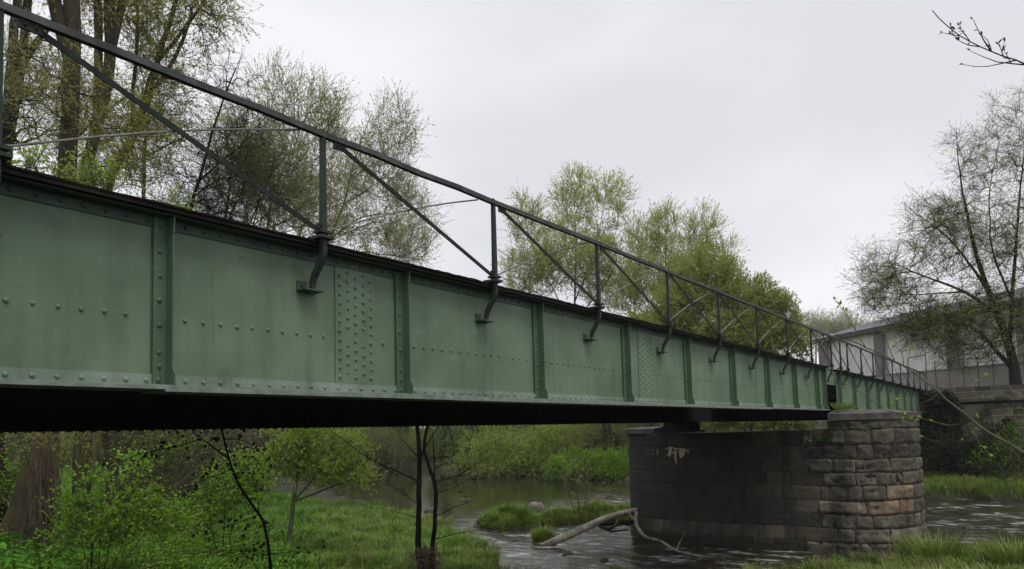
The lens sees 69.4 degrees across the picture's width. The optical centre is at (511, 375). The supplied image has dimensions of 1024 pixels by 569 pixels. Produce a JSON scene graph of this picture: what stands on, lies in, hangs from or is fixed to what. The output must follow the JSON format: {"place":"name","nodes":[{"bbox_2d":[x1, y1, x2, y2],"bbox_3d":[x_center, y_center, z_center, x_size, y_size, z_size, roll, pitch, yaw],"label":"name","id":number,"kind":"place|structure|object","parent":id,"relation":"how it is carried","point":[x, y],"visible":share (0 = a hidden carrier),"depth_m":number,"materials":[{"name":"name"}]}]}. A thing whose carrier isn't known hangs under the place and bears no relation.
{"place":"outdoors","nodes":[
{"label":"outdoors","id":0,"kind":"place"},
{"bbox_2d":[3,0,1023,432],"label":"sky","id":1,"kind":"structure","parent":0,"point":[806,122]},
{"bbox_2d":[60,394,1023,564],"bbox_3d":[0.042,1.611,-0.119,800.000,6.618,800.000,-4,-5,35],"label":"ground","id":2,"kind":"structure","parent":0,"point":[327,494],"depth_m":50.24,"materials":[{"name":"green plant"}]},
{"bbox_2d":[0,470,17,523],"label":"thicket","id":3,"kind":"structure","parent":2,"relation":"on","point":[2,504],"depth_m":17.77,"materials":[{"name":"green plant"}]},
{"bbox_2d":[0,451,63,517],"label":"thicket","id":4,"kind":"object","parent":2,"relation":"on","point":[8,490],"visible":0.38,"depth_m":17.14,"materials":[{"name":"green plant"}]},
{"bbox_2d":[0,534,69,568],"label":"hogweed plant","id":5,"kind":"object","parent":2,"relation":"on","point":[6,560],"visible":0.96,"depth_m":11.53,"materials":[{"name":"green plant"}]},
{"bbox_2d":[0,534,98,568],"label":"hogweed plant","id":6,"kind":"object","parent":2,"relation":"on","point":[50,555],"visible":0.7,"depth_m":12.31,"materials":[{"name":"green plant"}]},
{"bbox_2d":[0,431,103,557],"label":"tree","id":7,"kind":"object","parent":2,"relation":"on","point":[29,435],"visible":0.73,"depth_m":14.64,"materials":[{"name":"brown plant"}]},
{"bbox_2d":[2,0,103,173],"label":"dark tree","id":8,"kind":"object","parent":2,"relation":"on","point":[5,133],"visible":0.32,"depth_m":22.91,"materials":[{"name":"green plant"}]},
{"bbox_2d":[0,0,113,470],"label":"dark tree","id":9,"kind":"object","parent":2,"relation":"on","point":[21,38],"visible":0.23,"depth_m":23.25,"materials":[{"name":"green plant"}]},
{"bbox_2d":[0,0,170,557],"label":"poplar tree","id":10,"kind":"object","parent":2,"relation":"on","point":[67,13],"visible":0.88,"depth_m":16.52,"materials":[{"name":"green plant"}]},
{"bbox_2d":[16,431,75,538],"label":"dry vines","id":11,"kind":"object","parent":10,"relation":"hanging from","point":[54,462],"visible":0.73,"depth_m":15.31,"materials":[{"name":"plant"}]},
{"bbox_2d":[7,140,202,567],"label":"young maple","id":12,"kind":"object","parent":2,"relation":"on","point":[93,177],"visible":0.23,"depth_m":13.56,"materials":[{"name":"green plant"}]},
{"bbox_2d":[16,429,196,489],"bbox_3d":[-15.256,3.183,29.057,7.189,4.156,4.471,-1,-4,-12],"label":"thicket","id":13,"kind":"object","parent":2,"relation":"on","point":[66,457],"visible":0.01,"depth_m":27.96,"materials":[{"name":"green plant"}]},
{"bbox_2d":[36,0,198,529],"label":"poplar tree","id":14,"kind":"object","parent":2,"relation":"on","point":[111,35],"visible":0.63,"depth_m":19.87,"materials":[{"name":"green plant"}]},
{"bbox_2d":[23,439,215,568],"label":"bramble shrub","id":15,"kind":"object","parent":2,"relation":"on","point":[117,520],"visible":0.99,"depth_m":12.97,"materials":[{"name":"green plant"}]},
{"bbox_2d":[60,430,210,519],"bbox_3d":[-10.894,2.333,21.286,4.092,4.528,3.905,-4,-5,35],"label":"leaning tree","id":16,"kind":"object","parent":2,"relation":"on","point":[117,443],"visible":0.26,"depth_m":20.94,"materials":[{"name":"green plant"}]},
{"bbox_2d":[97,0,206,517],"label":"poplar tree","id":17,"kind":"object","parent":2,"relation":"on","point":[159,167],"visible":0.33,"depth_m":23.93,"materials":[{"name":"green plant"}]},
{"bbox_2d":[1,539,317,568],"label":"weed tussocks","id":18,"kind":"object","parent":2,"relation":"on","point":[259,560],"visible":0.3,"depth_m":15.25,"materials":[{"name":"green plant"}]},
{"bbox_2d":[97,429,227,533],"bbox_3d":[-8.800,2.691,18.838,3.431,3.517,2.573,-1,-4,-11],"label":"thicket","id":19,"kind":"object","parent":2,"relation":"on","point":[178,450],"visible":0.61,"depth_m":18.79,"materials":[{"name":"green plant"}]},
{"bbox_2d":[0,517,328,568],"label":"ground cover","id":20,"kind":"object","parent":2,"relation":"on","point":[215,526],"visible":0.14,"depth_m":16.98,"materials":[{"name":"green plant"}]},
{"bbox_2d":[97,429,239,517],"bbox_3d":[-10.857,2.737,23.420,4.707,4.339,3.680,1,-5,-32],"label":"leaning tree","id":21,"kind":"object","parent":2,"relation":"on","point":[188,434],"visible":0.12,"depth_m":23.66,"materials":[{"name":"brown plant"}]},
{"bbox_2d":[81,0,271,520],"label":"poplar tree","id":22,"kind":"object","parent":2,"relation":"on","point":[158,56],"visible":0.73,"depth_m":22.43,"materials":[{"name":"green plant"}]},
{"bbox_2d":[0,515,356,568],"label":"nettles","id":23,"kind":"object","parent":2,"relation":"on","point":[162,556],"visible":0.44,"depth_m":14.57,"materials":[{"name":"green plant"}]},
{"bbox_2d":[0,512,356,568],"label":"weed stems","id":24,"kind":"object","parent":2,"relation":"on","point":[203,559],"visible":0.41,"depth_m":14.65,"materials":[{"name":"green plant"}]},
{"bbox_2d":[103,40,282,509],"bbox_3d":[-10.485,-3.560,25.105,4.694,16.960,5.127,-4,-5,35],"label":"alder tree","id":25,"kind":"object","parent":2,"relation":"on","point":[203,169],"visible":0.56,"depth_m":25.66,"materials":[{"name":"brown plant"}]},
{"bbox_2d":[94,429,292,512],"bbox_3d":[-7.625,2.273,18.475,4.955,2.625,6.685,0,-5,-23],"label":"brushwood","id":26,"kind":"object","parent":2,"relation":"on","point":[182,481],"visible":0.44,"depth_m":17.63,"materials":[{"name":"green plant"}]},
{"bbox_2d":[9,453,400,506],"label":"meadow grass","id":27,"kind":"structure","parent":2,"relation":"on","point":[68,473],"depth_m":40.20,"materials":[{"name":"green plant"}]},
{"bbox_2d":[102,414,325,568],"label":"dark sapling","id":28,"kind":"object","parent":2,"relation":"on","point":[234,474],"visible":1,"depth_m":8.73,"materials":[{"name":"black plant"}]},
{"bbox_2d":[171,429,263,506],"bbox_3d":[-11.654,2.887,27.550,4.857,4.670,4.352,-2,-4,8],"label":"leaning tree","id":29,"kind":"object","parent":2,"relation":"on","point":[220,446],"visible":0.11,"depth_m":27.52,"materials":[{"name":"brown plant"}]},
{"bbox_2d":[163,438,277,557],"bbox_3d":[-6.117,2.824,15.663,2.234,3.003,1.675,2,-6,-40],"label":"shrub","id":30,"kind":"object","parent":2,"relation":"on","point":[225,503],"visible":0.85,"depth_m":15.59,"materials":[{"name":"green plant"}]},
{"bbox_2d":[155,96,339,508],"bbox_3d":[-9.801,-2.510,27.675,6.551,15.650,5.324,1,-5,-31],"label":"willow tree","id":31,"kind":"object","parent":2,"relation":"on","point":[285,190],"visible":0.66,"depth_m":27.36,"materials":[{"name":"green plant"}]},
{"bbox_2d":[8,520,487,568],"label":"dead stalks","id":32,"kind":"object","parent":2,"relation":"on","point":[275,548],"visible":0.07,"depth_m":17.56,"materials":[{"name":"plant"}]},
{"bbox_2d":[217,428,325,491],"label":"leaning tree","id":33,"kind":"object","parent":2,"relation":"on","point":[261,439],"visible":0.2,"depth_m":42.26,"materials":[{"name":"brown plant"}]},
{"bbox_2d":[185,45,368,483],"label":"willow tree","id":34,"kind":"object","parent":2,"relation":"on","point":[329,127],"visible":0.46,"depth_m":40.92,"materials":[{"name":"green plant"}]},
{"bbox_2d":[10,488,628,568],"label":"grass","id":35,"kind":"structure","parent":2,"relation":"on","point":[307,502],"depth_m":28.36,"materials":[{"name":"green plant"}]},
{"bbox_2d":[140,562,158,568],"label":"fallen stick","id":36,"kind":"object","parent":35,"relation":"on","point":[153,564],"visible":0.64,"depth_m":13.66,"materials":[{"name":"wood"}]},
{"bbox_2d":[252,427,387,547],"bbox_3d":[-4.992,2.837,19.045,3.635,4.044,1.975,-1,-4,-8],"label":"willow","id":37,"kind":"object","parent":2,"relation":"on","point":[303,448],"visible":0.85,"depth_m":18.83,"materials":[{"name":"green plant"}]},
{"bbox_2d":[87,493,608,568],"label":"grass tussocks","id":38,"kind":"object","parent":2,"relation":"on","point":[280,518],"depth_m":21.11,"materials":[{"name":"green plant"}]},
{"bbox_2d":[265,77,453,493],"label":"willow tree","id":39,"kind":"object","parent":2,"relation":"on","point":[398,241],"visible":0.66,"depth_m":45.74,"materials":[{"name":"green plant"}]},
{"bbox_2d":[317,426,416,469],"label":"willow shrub","id":40,"kind":"object","parent":2,"relation":"on","point":[389,444],"visible":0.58,"depth_m":77.18,"materials":[{"name":"green plant"}]},
{"bbox_2d":[5,422,736,468],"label":"woodland","id":41,"kind":"object","parent":2,"relation":"on","point":[459,435],"visible":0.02,"depth_m":76.55,"materials":[{"name":"green plant"}]},
{"bbox_2d":[372,427,409,464],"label":"alder","id":42,"kind":"object","parent":2,"relation":"on","point":[389,462],"visible":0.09,"depth_m":85.08,"materials":[{"name":"green plant"}]},
{"bbox_2d":[376,426,422,458],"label":"alder","id":43,"kind":"object","parent":2,"relation":"on","point":[398,428],"visible":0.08,"depth_m":86.30,"materials":[{"name":"green plant"}]},
{"bbox_2d":[328,426,498,568],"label":"twin alder","id":44,"kind":"object","parent":2,"relation":"on","point":[420,553],"visible":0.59,"depth_m":16.68,"materials":[{"name":"black plant"}]},
{"bbox_2d":[393,426,467,464],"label":"willow shrub","id":45,"kind":"object","parent":2,"relation":"on","point":[430,451],"visible":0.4,"depth_m":80.45,"materials":[{"name":"green plant"}]},
{"bbox_2d":[421,426,467,458],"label":"alder","id":46,"kind":"object","parent":2,"relation":"on","point":[441,441],"visible":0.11,"depth_m":79.03,"materials":[{"name":"green plant"}]},
{"bbox_2d":[436,424,597,479],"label":"willow shrub","id":47,"kind":"object","parent":2,"relation":"on","point":[510,460],"visible":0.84,"depth_m":58.52,"materials":[{"name":"green plant"}]},
{"bbox_2d":[473,502,630,542],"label":"islet grass","id":48,"kind":"structure","parent":2,"relation":"on","point":[543,521],"depth_m":28.73,"materials":[{"name":"green plant"}]},
{"bbox_2d":[491,160,642,433],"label":"poplar tree","id":49,"kind":"object","parent":2,"relation":"on","point":[540,265],"visible":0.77,"depth_m":65.95,"materials":[{"name":"green plant"}]},
{"bbox_2d":[540,442,628,480],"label":"nettle bush","id":50,"kind":"object","parent":2,"relation":"on","point":[613,463],"visible":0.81,"depth_m":52.63,"materials":[{"name":"green plant"}]},
{"bbox_2d":[552,450,617,519],"bbox_3d":[2.940,4.426,29.174,2.646,3.118,2.048,-3,-4,15],"label":"red willow shrub","id":51,"kind":"object","parent":2,"relation":"on","point":[580,481],"visible":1,"depth_m":29.05,"materials":[{"name":"green plant"}]},
{"bbox_2d":[546,423,641,463],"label":"willow shrub","id":52,"kind":"object","parent":2,"relation":"on","point":[590,442],"visible":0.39,"depth_m":56.95,"materials":[{"name":"green plant"}]},
{"bbox_2d":[587,423,643,454],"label":"alder","id":53,"kind":"object","parent":2,"relation":"on","point":[608,432],"visible":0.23,"depth_m":55.99,"materials":[{"name":"green plant"}]},
{"bbox_2d":[287,508,984,568],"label":"dry grass","id":54,"kind":"structure","parent":2,"relation":"on","point":[767,562],"depth_m":17.55,"materials":[{"name":"green plant"}]},
{"bbox_2d":[600,192,752,426],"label":"poplar tree","id":55,"kind":"object","parent":2,"relation":"on","point":[652,252],"visible":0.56,"depth_m":68.68,"materials":[{"name":"green plant"}]},
{"bbox_2d":[622,239,772,431],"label":"maple tree","id":56,"kind":"object","parent":2,"relation":"on","point":[689,318],"visible":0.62,"depth_m":57.22,"materials":[{"name":"green plant"}]},
{"bbox_2d":[712,270,815,430],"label":"maple tree","id":57,"kind":"object","parent":2,"relation":"on","point":[783,306],"visible":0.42,"depth_m":57.60,"materials":[{"name":"green plant"}]},
{"bbox_2d":[700,420,827,431],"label":"willow shrub","id":58,"kind":"object","parent":2,"relation":"on","point":[773,425],"visible":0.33,"depth_m":48.45,"materials":[{"name":"green plant"}]},
{"bbox_2d":[800,306,837,363],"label":"misty tree","id":59,"kind":"object","parent":2,"relation":"on","point":[820,324],"visible":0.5,"depth_m":138.24,"materials":[{"name":"green plant"}]},
{"bbox_2d":[821,305,866,332],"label":"misty tree","id":60,"kind":"object","parent":2,"relation":"on","point":[838,324],"visible":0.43,"depth_m":136.65,"materials":[{"name":"green plant"}]},
{"bbox_2d":[845,314,880,329],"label":"misty tree","id":61,"kind":"object","parent":2,"relation":"on","point":[859,324],"visible":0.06,"depth_m":135.01,"materials":[{"name":"green plant"}]},
{"bbox_2d":[736,537,1023,568],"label":"foreground grass","id":62,"kind":"structure","parent":2,"relation":"on","point":[905,560],"depth_m":17.56,"materials":[{"name":"green plant"}]},
{"bbox_2d":[753,546,1017,568],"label":"dry bank tussocks","id":63,"kind":"object","parent":2,"relation":"on","point":[857,557],"visible":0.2,"depth_m":17.92,"materials":[{"name":"green plant"}]},
{"bbox_2d":[798,552,1022,568],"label":"leafy weeds","id":64,"kind":"object","parent":2,"relation":"on","point":[964,558],"visible":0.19,"depth_m":17.51,"materials":[{"name":"green plant"}]},
{"bbox_2d":[806,288,1023,423],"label":"white hall","id":65,"kind":"structure","parent":2,"relation":"on","point":[868,340],"depth_m":69.61,"materials":[{"name":"metal"}]},
{"bbox_2d":[907,354,927,389],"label":"steel frame","id":66,"kind":"object","parent":2,"relation":"on","point":[925,367],"visible":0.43,"depth_m":46.36,"materials":[{"name":"grey metal"}]},
{"bbox_2d":[825,10,1023,456],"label":"overhanging tree","id":67,"kind":"object","parent":2,"relation":"on","point":[930,384],"visible":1,"depth_m":4.34,"materials":[{"name":"brown plant"}]},
{"bbox_2d":[834,77,1023,385],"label":"spreading tree","id":68,"kind":"object","parent":2,"relation":"on","point":[1003,330],"visible":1,"depth_m":41.35,"materials":[{"name":"green plant"}]},
{"bbox_2d":[889,526,975,561],"bbox_3d":[10.491,4.244,18.461,2.066,0.859,2.156,-4,-5,35],"label":"grass hummock","id":69,"kind":"object","parent":2,"relation":"on","point":[909,547],"depth_m":18.22,"materials":[{"name":"green plant"}]},
{"bbox_2d":[869,362,1023,389],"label":"wall","id":70,"kind":"structure","parent":2,"relation":"on","point":[998,380],"depth_m":47.95,"materials":[{"name":"grey concrete"}]},
{"bbox_2d":[917,384,1023,470],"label":"abutment wall","id":71,"kind":"structure","parent":2,"relation":"on","point":[985,403],"depth_m":39.96,"materials":[{"name":"grey stone"}]},
{"bbox_2d":[709,334,925,421],"bbox_3d":[14.758,0.701,33.715,4.708,2.581,25.679,-4,-5,35],"label":"bridge span","id":72,"kind":"object","parent":71,"relation":"on","point":[882,392],"visible":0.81,"depth_m":29.96,"materials":[{"name":"green paint"}]},
{"bbox_2d":[918,389,1023,474],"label":"ivy","id":73,"kind":"object","parent":71,"relation":"attached to","point":[937,401],"visible":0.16,"depth_m":40.78,"materials":[{"name":"green plant"}]},
{"bbox_2d":[920,415,1023,478],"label":"elder shrub","id":74,"kind":"object","parent":2,"relation":"on","point":[953,451],"visible":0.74,"depth_m":38.35,"materials":[{"name":"green plant"}]},
{"bbox_2d":[921,463,1023,499],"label":"bank grass","id":75,"kind":"structure","parent":2,"relation":"on","point":[938,483],"depth_m":34.98,"materials":[{"name":"green plant"}]},
{"bbox_2d":[934,354,1023,387],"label":"wire fence","id":76,"kind":"object","parent":2,"relation":"on","point":[960,384],"visible":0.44,"depth_m":43.48,"materials":[{"name":"metal"}]},
{"bbox_2d":[959,403,1023,480],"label":"elder shrub","id":77,"kind":"object","parent":2,"relation":"on","point":[1005,464],"visible":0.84,"depth_m":36.38,"materials":[{"name":"green plant"}]},
{"bbox_2d":[969,531,1023,566],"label":"grass hummock","id":78,"kind":"object","parent":2,"relation":"on","point":[1005,552],"depth_m":17.18,"materials":[{"name":"green plant"}]},
{"bbox_2d":[222,463,1023,568],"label":"river","id":79,"kind":"structure","parent":0,"point":[592,547],"depth_m":27.24,"materials":[{"name":"liquid"}]},
{"bbox_2d":[424,508,438,511],"bbox_3d":[-3.800,6.367,34.880,0.654,0.323,0.906,-4,-5,35],"label":"boulder","id":80,"kind":"object","parent":79,"relation":"in","point":[429,510],"visible":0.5,"depth_m":34.59,"materials":[{"name":"stone"}]},
{"bbox_2d":[459,498,470,500],"bbox_3d":[-2.542,6.731,39.916,0.784,0.299,0.648,2,-5,-38],"label":"boulder","id":81,"kind":"object","parent":79,"relation":"in","point":[463,499],"visible":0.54,"depth_m":39.69,"materials":[{"name":"stone"}]},
{"bbox_2d":[313,497,646,568],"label":"sedge tussocks","id":82,"kind":"object","parent":79,"relation":"on","point":[360,528],"visible":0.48,"depth_m":22.68,"materials":[{"name":"green plant"}]},
{"bbox_2d":[528,502,544,511],"bbox_3d":[1.113,6.144,33.917,0.778,0.747,0.930,-2,-4,9],"label":"boulder","id":83,"kind":"object","parent":79,"relation":"in","point":[537,506],"visible":0.48,"depth_m":33.66,"materials":[{"name":"stone"}]},
{"bbox_2d":[562,551,573,555],"bbox_3d":[1.643,5.275,21.815,0.327,0.209,0.409,-4,-5,35],"label":"boulder","id":84,"kind":"object","parent":79,"relation":"in","point":[568,553],"visible":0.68,"depth_m":21.68,"materials":[{"name":"stone"}]},
{"bbox_2d":[541,508,637,545],"bbox_3d":[2.709,4.999,23.961,3.587,1.188,1.187,0,-4,-17],"label":"fallen log","id":85,"kind":"object","parent":79,"relation":"in","point":[570,534],"visible":0.93,"depth_m":23.80,"materials":[{"name":"brown wood"}]},
{"bbox_2d":[598,520,634,532],"bbox_3d":[3.383,4.967,24.545,1.842,0.393,0.807,-4,-5,35],"label":"sunken branch","id":86,"kind":"object","parent":85,"relation":"on","point":[626,522],"visible":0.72,"depth_m":24.52,"materials":[{"name":"black plant"}]},
{"bbox_2d":[283,502,1008,568],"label":"dead tussocks","id":87,"kind":"object","parent":79,"relation":"on","point":[586,520],"visible":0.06,"depth_m":18.51,"materials":[{"name":"beige plant"}]},
{"bbox_2d":[278,505,1022,568],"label":"sedge","id":88,"kind":"object","parent":79,"relation":"on","point":[866,563],"visible":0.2,"depth_m":17.97,"materials":[{"name":"green plant"}]},
{"bbox_2d":[634,511,702,556],"bbox_3d":[4.543,4.709,22.054,1.166,1.142,2.685,1,-5,-32],"label":"driftwood branch","id":89,"kind":"object","parent":79,"relation":"in","point":[644,535],"visible":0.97,"depth_m":22.02,"materials":[{"name":"brown wood"}]},
{"bbox_2d":[714,554,725,558],"bbox_3d":[5.832,5.092,20.712,0.350,0.219,0.439,-4,-5,35],"label":"boulder","id":90,"kind":"object","parent":79,"relation":"in","point":[719,556],"visible":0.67,"depth_m":20.59,"materials":[{"name":"stone"}]},
{"bbox_2d":[621,409,927,554],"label":"stone pier","id":91,"kind":"structure","parent":79,"relation":"in","point":[855,484],"depth_m":21.78,"materials":[{"name":"grey stone"}]},
{"bbox_2d":[0,0,835,433],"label":"bridge span","id":92,"kind":"object","parent":91,"relation":"on","point":[118,312],"visible":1,"depth_m":6.88,"materials":[{"name":"green paint"}]},
{"bbox_2d":[812,433,832,443],"bbox_3d":[8.934,1.768,21.219,0.627,0.373,0.671,-4,-5,35],"label":"fern","id":93,"kind":"object","parent":91,"relation":"attached to","point":[824,440],"visible":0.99,"depth_m":21.11,"materials":[{"name":"green plant"}]},
{"bbox_2d":[829,401,856,410],"bbox_3d":[9.602,0.846,21.398,0.879,0.303,0.810,0,-5,-25],"label":"grass tuft","id":94,"kind":"object","parent":91,"relation":"on","point":[841,407],"visible":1,"depth_m":21.34,"materials":[{"name":"green plant"}]},
{"bbox_2d":[962,525,975,529],"bbox_3d":[15.413,5.166,24.971,0.399,0.253,0.495,-4,-5,35],"label":"boulder","id":95,"kind":"object","parent":79,"relation":"in","point":[969,527],"visible":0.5,"depth_m":24.86,"materials":[{"name":"stone"}]}
]}

